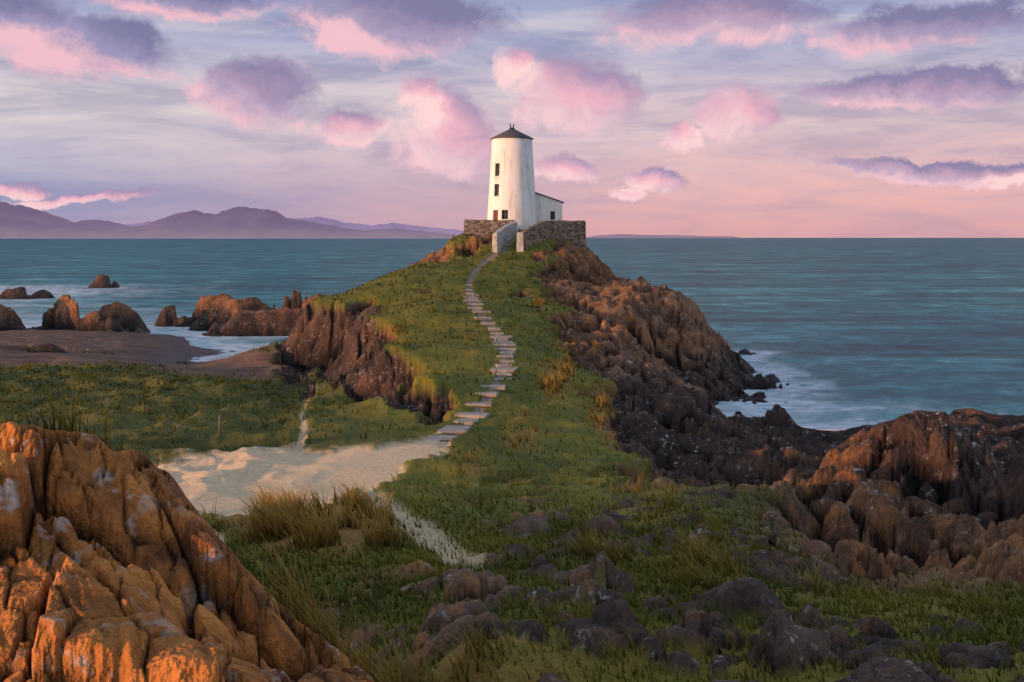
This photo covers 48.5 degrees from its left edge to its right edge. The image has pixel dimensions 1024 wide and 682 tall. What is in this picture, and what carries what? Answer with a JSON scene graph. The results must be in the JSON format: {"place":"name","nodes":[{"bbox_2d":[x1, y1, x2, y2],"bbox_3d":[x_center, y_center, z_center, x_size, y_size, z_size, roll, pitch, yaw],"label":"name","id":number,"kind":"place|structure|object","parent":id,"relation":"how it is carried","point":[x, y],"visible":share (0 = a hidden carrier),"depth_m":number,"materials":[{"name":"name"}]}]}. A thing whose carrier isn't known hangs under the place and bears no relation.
{"place":"outdoors","nodes":[
{"label":"outdoors","id":0,"kind":"place"},
{"bbox_2d":[0,202,457,238],"bbox_3d":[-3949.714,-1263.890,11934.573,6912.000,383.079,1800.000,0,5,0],"label":"distant hills","id":1,"kind":"structure","parent":0,"point":[20,222],"depth_m":11412.43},
{"bbox_2d":[126,216,463,234],"bbox_3d":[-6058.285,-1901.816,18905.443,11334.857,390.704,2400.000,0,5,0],"label":"distant hills","id":2,"kind":"structure","parent":0,"point":[326,221],"depth_m":18577.80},
{"bbox_2d":[0,229,1023,681],"bbox_3d":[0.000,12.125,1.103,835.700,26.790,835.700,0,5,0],"label":"grassy ground","id":3,"kind":"structure","parent":0,"point":[98,537],"depth_m":28.06,"materials":[{"name":"green plant"}]},
{"bbox_2d":[218,375,331,432],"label":"fence posts","id":4,"kind":"object","parent":3,"relation":"on","point":[219,430],"visible":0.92,"depth_m":40.28,"materials":[{"name":"brown wood"}]},
{"bbox_2d":[426,284,517,441],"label":"stone steps","id":5,"kind":"structure","parent":3,"relation":"on","point":[504,368],"depth_m":51.59,"materials":[{"name":"grey stone"}]},
{"bbox_2d":[464,219,514,238],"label":"enclosure wall","id":6,"kind":"structure","parent":3,"relation":"on","point":[480,228],"depth_m":112.43,"materials":[{"name":"grey stone"}]},
{"bbox_2d":[492,221,516,252],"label":"wall","id":7,"kind":"structure","parent":3,"relation":"on","point":[502,236],"depth_m":107.18,"materials":[{"name":"paint"}]},
{"bbox_2d":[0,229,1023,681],"bbox_3d":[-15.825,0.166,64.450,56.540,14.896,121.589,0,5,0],"label":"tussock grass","id":8,"kind":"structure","parent":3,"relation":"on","point":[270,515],"depth_m":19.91,"materials":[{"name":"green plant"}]},
{"bbox_2d":[516,232,523,251],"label":"white gate pillar","id":9,"kind":"structure","parent":3,"relation":"on","point":[519,245],"depth_m":105.92,"materials":[{"name":"paint"}]},
{"bbox_2d":[487,124,563,229],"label":"lighthouse","id":10,"kind":"object","parent":3,"relation":"on","point":[518,199],"visible":0.91,"depth_m":116.12,"materials":[{"name":"white paint"}]},
{"bbox_2d":[521,220,585,249],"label":"enclosure wall","id":11,"kind":"structure","parent":3,"relation":"on","point":[572,232],"depth_m":110.84,"materials":[{"name":"stone"}]},
{"bbox_2d":[0,238,1023,428],"bbox_3d":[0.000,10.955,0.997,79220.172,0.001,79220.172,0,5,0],"label":"sea water","id":12,"kind":"structure","parent":0,"point":[841,333],"depth_m":232.74,"materials":[{"name":"blue liquid"}]},
{"bbox_2d":[0,0,1023,237],"label":"sky","id":13,"kind":"structure","parent":0,"point":[736,118],"materials":[{"name":"pink"}]},
{"bbox_2d":[586,234,740,237],"bbox_3d":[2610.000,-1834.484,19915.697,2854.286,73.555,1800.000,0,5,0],"label":"distant hills","id":14,"kind":"structure","parent":0,"point":[637,236],"depth_m":19439.95,"materials":[{"name":"purple"}]},
{"bbox_2d":[816,429,846,430],"bbox_3d":[22.750,4.999,52.669,14.500,0.001,11.000,0,5,0],"label":"foam","id":15,"kind":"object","parent":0,"point":[832,429],"depth_m":58.02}
]}

